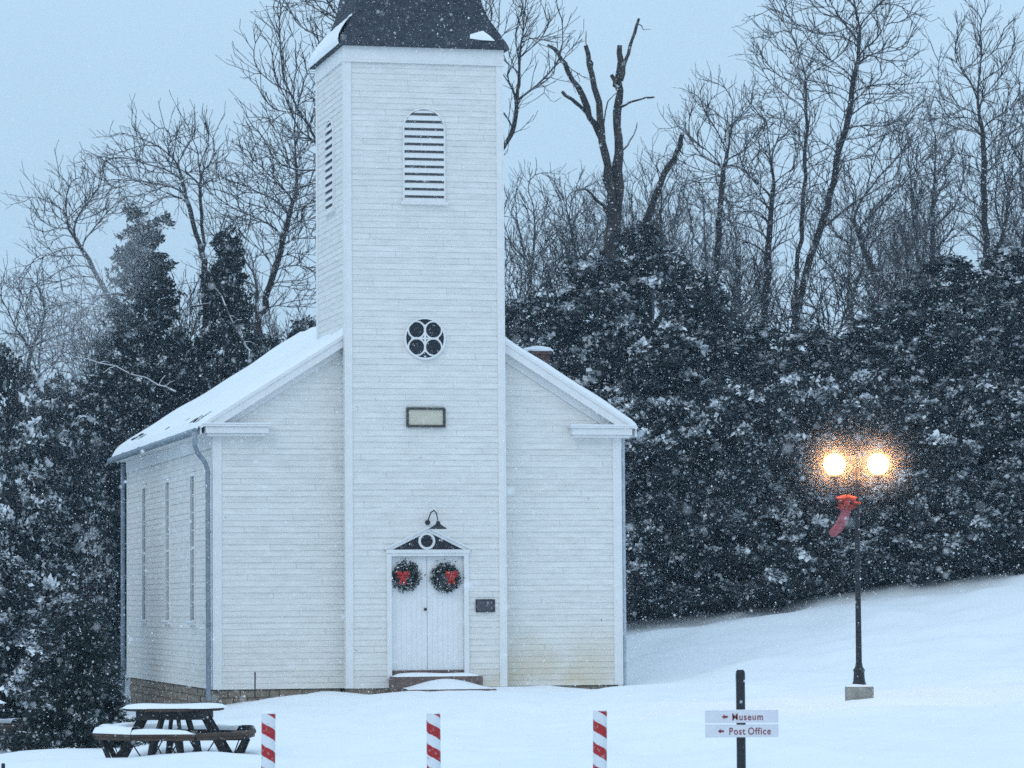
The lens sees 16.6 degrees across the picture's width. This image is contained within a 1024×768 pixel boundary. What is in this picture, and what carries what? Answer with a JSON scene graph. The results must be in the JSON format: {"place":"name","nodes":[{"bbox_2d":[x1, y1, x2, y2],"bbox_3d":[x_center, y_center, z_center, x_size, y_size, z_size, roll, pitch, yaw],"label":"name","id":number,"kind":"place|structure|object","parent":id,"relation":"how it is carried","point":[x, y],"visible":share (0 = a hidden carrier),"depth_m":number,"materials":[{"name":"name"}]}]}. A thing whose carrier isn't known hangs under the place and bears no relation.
{"place":"outdoors","nodes":[
{"label":"outdoors","id":0,"kind":"place"},
{"bbox_2d":[0,569,1023,767],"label":"ground","id":1,"kind":"structure","parent":0,"point":[896,689],"depth_m":63.20,"materials":[{"name":"white snow"}]},
{"bbox_2d":[0,700,27,747],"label":"picnic table","id":2,"kind":"object","parent":1,"relation":"on","point":[7,725],"visible":0.52,"depth_m":53.71,"materials":[{"name":"brown wood"}]},
{"bbox_2d":[0,551,57,735],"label":"evergreen tree","id":3,"kind":"object","parent":1,"relation":"on","point":[24,634],"visible":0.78,"depth_m":63.52,"materials":[{"name":"green plant"}]},
{"bbox_2d":[0,453,76,713],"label":"evergreen tree","id":4,"kind":"object","parent":1,"relation":"on","point":[11,496],"visible":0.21,"depth_m":71.58,"materials":[{"name":"green plant"}]},
{"bbox_2d":[0,342,94,581],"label":"evergreen tree","id":5,"kind":"object","parent":1,"relation":"on","point":[49,409],"visible":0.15,"depth_m":92.88,"materials":[{"name":"green plant"}]},
{"bbox_2d":[1,414,95,602],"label":"evergreen tree","id":6,"kind":"object","parent":1,"relation":"on","point":[30,440],"visible":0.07,"depth_m":83.86,"materials":[{"name":"green plant"}]},
{"bbox_2d":[0,250,97,375],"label":"bare tree","id":7,"kind":"object","parent":1,"relation":"on","point":[15,334],"visible":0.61,"depth_m":119.43,"materials":[{"name":"brown plant"}]},
{"bbox_2d":[15,465,90,607],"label":"evergreen tree","id":8,"kind":"object","parent":1,"relation":"on","point":[39,480],"visible":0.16,"depth_m":73.81,"materials":[{"name":"green plant"}]},
{"bbox_2d":[0,372,125,609],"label":"evergreen tree","id":9,"kind":"object","parent":1,"relation":"on","point":[60,383],"visible":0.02,"depth_m":105.70,"materials":[{"name":"green plant"}]},
{"bbox_2d":[13,580,121,720],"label":"evergreen tree","id":10,"kind":"object","parent":1,"relation":"on","point":[65,599],"visible":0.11,"depth_m":65.71,"materials":[{"name":"green plant"}]},
{"bbox_2d":[0,140,138,425],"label":"bare tree","id":11,"kind":"object","parent":1,"relation":"on","point":[68,227],"visible":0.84,"depth_m":118.32,"materials":[{"name":"brown plant"}]},
{"bbox_2d":[0,601,148,751],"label":"spruce","id":12,"kind":"object","parent":1,"relation":"on","point":[59,718],"visible":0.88,"depth_m":51.48,"materials":[{"name":"green plant"}]},
{"bbox_2d":[24,270,145,416],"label":"bare tree","id":13,"kind":"object","parent":1,"relation":"on","point":[77,350],"visible":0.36,"depth_m":112.19,"materials":[{"name":"brown plant"}]},
{"bbox_2d":[53,428,126,677],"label":"evergreen tree","id":14,"kind":"object","parent":1,"relation":"on","point":[86,509],"visible":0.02,"depth_m":95.81,"materials":[{"name":"green plant"}]},
{"bbox_2d":[49,365,144,620],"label":"evergreen tree","id":15,"kind":"object","parent":1,"relation":"on","point":[79,401],"depth_m":103.90,"materials":[{"name":"green plant"}]},
{"bbox_2d":[80,510,125,705],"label":"evergreen tree","id":16,"kind":"object","parent":1,"relation":"on","point":[97,575],"visible":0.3,"depth_m":90.75,"materials":[{"name":"green plant"}]},
{"bbox_2d":[80,203,198,659],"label":"conifer","id":17,"kind":"object","parent":1,"relation":"on","point":[115,399],"visible":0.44,"depth_m":100.63,"materials":[{"name":"green plant"}]},
{"bbox_2d":[75,353,176,392],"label":"branch","id":18,"kind":"object","parent":17,"relation":"attached to","point":[163,386],"visible":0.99,"depth_m":97.68,"materials":[{"name":"brown plant"}]},
{"bbox_2d":[67,90,255,378],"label":"bare tree","id":19,"kind":"object","parent":1,"relation":"on","point":[201,250],"visible":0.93,"depth_m":110.49,"materials":[{"name":"brown plant"}]},
{"bbox_2d":[154,376,183,420],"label":"evergreen tree","id":20,"kind":"object","parent":1,"relation":"on","point":[156,412],"depth_m":105.56,"materials":[{"name":"green plant"}]},
{"bbox_2d":[92,703,255,757],"bbox_3d":[-4.596,4.788,47.998,2.120,0.879,2.120,-1,-4,3],"label":"picnic table","id":21,"kind":"object","parent":1,"relation":"on","point":[140,729],"visible":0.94,"depth_m":47.54,"materials":[{"name":"brown wood"}]},
{"bbox_2d":[147,266,217,360],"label":"bare tree","id":22,"kind":"object","parent":1,"relation":"on","point":[186,315],"visible":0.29,"depth_m":112.21,"materials":[{"name":"brown plant"}]},
{"bbox_2d":[182,224,262,401],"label":"conifer","id":23,"kind":"object","parent":1,"relation":"on","point":[214,374],"visible":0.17,"depth_m":100.97,"materials":[{"name":"green plant"}]},
{"bbox_2d":[214,287,254,355],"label":"branch","id":24,"kind":"object","parent":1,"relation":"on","point":[241,338],"visible":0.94,"depth_m":97.74,"materials":[{"name":"brown plant"}]},
{"bbox_2d":[166,67,315,357],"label":"bare tree","id":25,"kind":"object","parent":1,"relation":"on","point":[262,311],"visible":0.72,"depth_m":108.28,"materials":[{"name":"brown plant"}]},
{"bbox_2d":[254,672,255,698],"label":"stake","id":26,"kind":"object","parent":1,"relation":"on","point":[254,685],"visible":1,"depth_m":74.34,"materials":[{"name":"black metal"}]},
{"bbox_2d":[234,332,284,373],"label":"evergreen tree","id":27,"kind":"object","parent":1,"relation":"on","point":[273,343],"depth_m":103.97,"materials":[{"name":"green plant"}]},
{"bbox_2d":[261,711,274,767],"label":"striped post","id":28,"kind":"object","parent":1,"relation":"on","point":[267,724],"visible":1,"depth_m":35.29,"materials":[{"name":"paint"}]},
{"bbox_2d":[283,315,315,338],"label":"evergreen tree","id":29,"kind":"object","parent":1,"relation":"on","point":[297,328],"depth_m":112.08,"materials":[{"name":"green plant"}]},
{"bbox_2d":[107,0,643,704],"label":"church","id":30,"kind":"structure","parent":1,"relation":"on","point":[299,434],"depth_m":76.32,"materials":[{"name":"white paint"}]},
{"bbox_2d":[139,481,146,623],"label":"window","id":31,"kind":"structure","parent":30,"relation":"in","point":[144,485],"depth_m":86.50,"materials":[{"name":"white paint"}]},
{"bbox_2d":[161,475,170,623],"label":"window","id":32,"kind":"structure","parent":30,"relation":"in","point":[167,483],"depth_m":82.48,"materials":[{"name":"white paint"}]},
{"bbox_2d":[186,468,195,624],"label":"window","id":33,"kind":"structure","parent":30,"relation":"in","point":[192,525],"depth_m":78.57,"materials":[{"name":"white paint"}]},
{"bbox_2d":[392,558,425,593],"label":"wreath","id":34,"kind":"object","parent":30,"relation":"attached to","point":[401,576],"visible":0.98,"depth_m":75.74,"materials":[{"name":"green plant"}]},
{"bbox_2d":[392,557,426,670],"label":"door","id":35,"kind":"structure","parent":30,"relation":"in","point":[400,613],"depth_m":75.82,"materials":[{"name":"white paint"}]},
{"bbox_2d":[404,317,445,359],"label":"quatrefoil window","id":36,"kind":"structure","parent":30,"relation":"in","point":[414,334],"depth_m":76.17,"materials":[{"name":"white paint"}]},
{"bbox_2d":[406,407,445,426],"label":"plaque","id":37,"kind":"object","parent":30,"relation":"attached to","point":[434,419],"visible":0.97,"depth_m":76.06,"materials":[{"name":"white"}]},
{"bbox_2d":[393,532,460,549],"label":"transom window","id":38,"kind":"structure","parent":30,"relation":"in","point":[434,543],"depth_m":75.91,"materials":[{"name":"black glass"}]},
{"bbox_2d":[425,510,446,528],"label":"wall lamp","id":39,"kind":"object","parent":30,"relation":"attached to","point":[437,525],"visible":1,"depth_m":75.48,"materials":[{"name":"black metal"}]},
{"bbox_2d":[427,556,462,669],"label":"door","id":40,"kind":"structure","parent":30,"relation":"in","point":[439,605],"depth_m":75.98,"materials":[{"name":"white paint"}]},
{"bbox_2d":[429,559,462,592],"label":"wreath","id":41,"kind":"object","parent":30,"relation":"attached to","point":[449,570],"visible":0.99,"depth_m":75.93,"materials":[{"name":"green plant"}]},
{"bbox_2d":[476,599,494,611],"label":"plaque","id":42,"kind":"object","parent":30,"relation":"attached to","point":[482,605],"visible":1,"depth_m":76.11,"materials":[{"name":"grey metal"}]},
{"bbox_2d":[217,0,594,259],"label":"bare tree","id":43,"kind":"object","parent":1,"relation":"on","point":[517,101],"visible":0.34,"depth_m":99.49,"materials":[{"name":"brown plant"}]},
{"bbox_2d":[426,711,440,767],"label":"striped post","id":44,"kind":"object","parent":1,"relation":"on","point":[433,742],"visible":1,"depth_m":35.28,"materials":[{"name":"paint"}]},
{"bbox_2d":[389,673,495,692],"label":"steps","id":45,"kind":"structure","parent":1,"relation":"on","point":[429,682],"depth_m":75.04,"materials":[{"name":"brown stone"}]},
{"bbox_2d":[6,152,1023,417],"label":"woods","id":46,"kind":"object","parent":1,"relation":"on","point":[706,238],"visible":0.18,"depth_m":147.27,"materials":[{"name":"brown plant"}]},
{"bbox_2d":[504,221,560,346],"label":"bare tree","id":47,"kind":"object","parent":1,"relation":"on","point":[527,291],"visible":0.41,"depth_m":110.25,"materials":[{"name":"brown plant"}]},
{"bbox_2d":[505,294,580,377],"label":"evergreen tree","id":48,"kind":"object","parent":1,"relation":"on","point":[516,330],"visible":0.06,"depth_m":104.59,"materials":[{"name":"green plant"}]},
{"bbox_2d":[504,159,603,316],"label":"bare tree","id":49,"kind":"object","parent":1,"relation":"on","point":[525,224],"visible":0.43,"depth_m":122.66,"materials":[{"name":"brown plant"}]},
{"bbox_2d":[505,209,603,316],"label":"bare tree","id":50,"kind":"object","parent":1,"relation":"on","point":[548,280],"visible":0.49,"depth_m":106.29,"materials":[{"name":"brown plant"}]},
{"bbox_2d":[524,164,606,269],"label":"bare tree","id":51,"kind":"object","parent":1,"relation":"on","point":[571,202],"visible":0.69,"depth_m":118.36,"materials":[{"name":"brown plant"}]},
{"bbox_2d":[593,708,606,767],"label":"striped post","id":52,"kind":"object","parent":1,"relation":"on","point":[599,733],"visible":1,"depth_m":35.30,"materials":[{"name":"paint"}]},
{"bbox_2d":[528,250,676,455],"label":"evergreen tree","id":53,"kind":"object","parent":1,"relation":"on","point":[559,329],"visible":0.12,"depth_m":98.78,"materials":[{"name":"green plant"}]},
{"bbox_2d":[547,18,684,319],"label":"dead tree","id":54,"kind":"object","parent":1,"relation":"on","point":[616,193],"visible":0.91,"depth_m":100.27,"materials":[{"name":"brown wood"}]},
{"bbox_2d":[558,220,732,566],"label":"evergreen tree","id":55,"kind":"object","parent":1,"relation":"on","point":[630,294],"visible":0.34,"depth_m":96.40,"materials":[{"name":"green plant"}]},
{"bbox_2d":[625,460,702,620],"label":"evergreen tree","id":56,"kind":"object","parent":1,"relation":"on","point":[632,496],"visible":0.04,"depth_m":93.43,"materials":[{"name":"green plant"}]},
{"bbox_2d":[621,130,715,318],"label":"bare tree","id":57,"kind":"object","parent":1,"relation":"on","point":[659,217],"visible":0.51,"depth_m":122.82,"materials":[{"name":"brown plant"}]},
{"bbox_2d":[619,394,761,617],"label":"evergreen tree","id":58,"kind":"object","parent":1,"relation":"on","point":[635,570],"visible":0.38,"depth_m":92.63,"materials":[{"name":"green plant"}]},
{"bbox_2d":[638,272,770,456],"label":"evergreen tree","id":59,"kind":"object","parent":1,"relation":"on","point":[713,326],"visible":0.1,"depth_m":97.27,"materials":[{"name":"green plant"}]},
{"bbox_2d":[643,63,793,288],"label":"bare tree","id":60,"kind":"object","parent":1,"relation":"on","point":[707,109],"visible":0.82,"depth_m":110.82,"materials":[{"name":"brown plant"}]},
{"bbox_2d":[634,377,840,612],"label":"evergreen tree","id":61,"kind":"object","parent":1,"relation":"on","point":[679,442],"visible":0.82,"depth_m":91.37,"materials":[{"name":"green plant"}]},
{"bbox_2d":[705,668,778,767],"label":"signpost","id":62,"kind":"object","parent":1,"relation":"on","point":[739,729],"visible":0.98,"depth_m":35.29,"materials":[{"name":"white metal"}]},
{"bbox_2d":[700,227,800,374],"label":"bare tree","id":63,"kind":"object","parent":1,"relation":"on","point":[750,307],"visible":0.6,"depth_m":103.39,"materials":[{"name":"brown plant"}]},
{"bbox_2d":[649,323,852,466],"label":"evergreen tree","id":64,"kind":"object","parent":1,"relation":"on","point":[768,365],"visible":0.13,"depth_m":96.64,"materials":[{"name":"green plant"}]},
{"bbox_2d":[697,80,835,347],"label":"bare tree","id":65,"kind":"object","parent":1,"relation":"on","point":[771,212],"visible":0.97,"depth_m":104.25,"materials":[{"name":"brown plant"}]},
{"bbox_2d":[730,242,837,350],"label":"bare tree","id":66,"kind":"object","parent":1,"relation":"on","point":[783,310],"visible":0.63,"depth_m":103.16,"materials":[{"name":"brown plant"}]},
{"bbox_2d":[681,373,926,599],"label":"evergreen tree","id":67,"kind":"object","parent":1,"relation":"on","point":[792,515],"visible":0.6,"depth_m":91.44,"materials":[{"name":"green plant"}]},
{"bbox_2d":[760,324,870,388],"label":"evergreen tree","id":68,"kind":"object","parent":1,"relation":"on","point":[814,352],"visible":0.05,"depth_m":97.67,"materials":[{"name":"green plant"}]},
{"bbox_2d":[772,235,888,349],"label":"bare tree","id":69,"kind":"object","parent":1,"relation":"on","point":[839,296],"visible":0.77,"depth_m":103.06,"materials":[{"name":"brown plant"}]},
{"bbox_2d":[728,0,946,350],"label":"bare tree","id":70,"kind":"object","parent":1,"relation":"on","point":[837,162],"visible":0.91,"depth_m":106.67,"materials":[{"name":"brown plant"}]},
{"bbox_2d":[780,153,911,330],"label":"bare tree","id":71,"kind":"object","parent":1,"relation":"on","point":[831,256],"visible":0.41,"depth_m":121.47,"materials":[{"name":"brown plant"}]},
{"bbox_2d":[738,368,974,590],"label":"evergreen tree","id":72,"kind":"object","parent":1,"relation":"on","point":[854,404],"visible":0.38,"depth_m":91.44,"materials":[{"name":"green plant"}]},
{"bbox_2d":[824,454,888,700],"bbox_3d":[5.887,3.547,59.893,1.106,4.725,0.450,0,-4,0],"label":"street lamp","id":73,"kind":"object","parent":1,"relation":"on","point":[855,690],"visible":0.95,"depth_m":59.87,"materials":[{"name":"black metal"}]},
{"bbox_2d":[829,495,860,536],"bbox_3d":[5.690,2.242,59.832,0.599,0.718,0.251,1,-4,-24],"label":"decoration","id":74,"kind":"object","parent":73,"relation":"attached to","point":[849,503],"visible":0.94,"depth_m":59.78,"materials":[{"name":"fabric"}]},
{"bbox_2d":[823,229,935,331],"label":"bare tree","id":75,"kind":"object","parent":1,"relation":"on","point":[881,285],"visible":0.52,"depth_m":104.25,"materials":[{"name":"brown plant"}]},
{"bbox_2d":[807,304,966,422],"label":"evergreen tree","id":76,"kind":"object","parent":1,"relation":"on","point":[864,356],"visible":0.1,"depth_m":97.37,"materials":[{"name":"green plant"}]},
{"bbox_2d":[806,74,970,306],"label":"bare tree","id":77,"kind":"object","parent":1,"relation":"on","point":[888,196],"visible":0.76,"depth_m":114.52,"materials":[{"name":"brown plant"}]},
{"bbox_2d":[837,200,960,333],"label":"bare tree","id":78,"kind":"object","parent":1,"relation":"on","point":[906,273],"visible":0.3,"depth_m":103.98,"materials":[{"name":"brown plant"}]},
{"bbox_2d":[808,391,1023,581],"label":"evergreen tree","id":79,"kind":"object","parent":1,"relation":"on","point":[906,564],"visible":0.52,"depth_m":90.74,"materials":[{"name":"green plant"}]},
{"bbox_2d":[869,80,990,324],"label":"bare tree","id":80,"kind":"object","parent":1,"relation":"on","point":[933,207],"visible":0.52,"depth_m":116.40,"materials":[{"name":"brown plant"}]},
{"bbox_2d":[844,253,1023,529],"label":"evergreen tree","id":81,"kind":"object","parent":1,"relation":"on","point":[918,316],"visible":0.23,"depth_m":96.42,"materials":[{"name":"green plant"}]},
{"bbox_2d":[889,368,1023,571],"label":"evergreen tree","id":82,"kind":"object","parent":1,"relation":"on","point":[1009,389],"visible":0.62,"depth_m":90.58,"materials":[{"name":"green plant"}]},
{"bbox_2d":[902,0,1023,345],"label":"bare tree","id":83,"kind":"object","parent":1,"relation":"on","point":[984,190],"visible":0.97,"depth_m":108.70,"materials":[{"name":"brown plant"}]},
{"bbox_2d":[921,241,1023,465],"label":"evergreen tree","id":84,"kind":"object","parent":1,"relation":"on","point":[954,334],"visible":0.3,"depth_m":95.47,"materials":[{"name":"green plant"}]},
{"bbox_2d":[952,407,1023,562],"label":"evergreen tree","id":85,"kind":"object","parent":1,"relation":"on","point":[1011,464],"visible":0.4,"depth_m":90.94,"materials":[{"name":"green plant"}]},
{"bbox_2d":[966,80,1023,248],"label":"bare tree","id":86,"kind":"object","parent":1,"relation":"on","point":[1010,243],"visible":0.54,"depth_m":111.91,"materials":[{"name":"brown plant"}]},
{"bbox_2d":[1009,330,1023,378],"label":"evergreen tree","id":87,"kind":"object","parent":1,"relation":"on","point":[1021,374],"visible":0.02,"depth_m":96.22,"materials":[{"name":"green plant"}]},
{"bbox_2d":[0,0,1023,767],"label":"falling snow","id":88,"kind":"structure","parent":0,"point":[468,584],"depth_m":52.32,"materials":[{"name":"white snow"}]},
{"bbox_2d":[0,0,1023,428],"label":"sky","id":89,"kind":"structure","parent":0,"point":[157,37],"materials":[{"name":"blue"}]}
]}

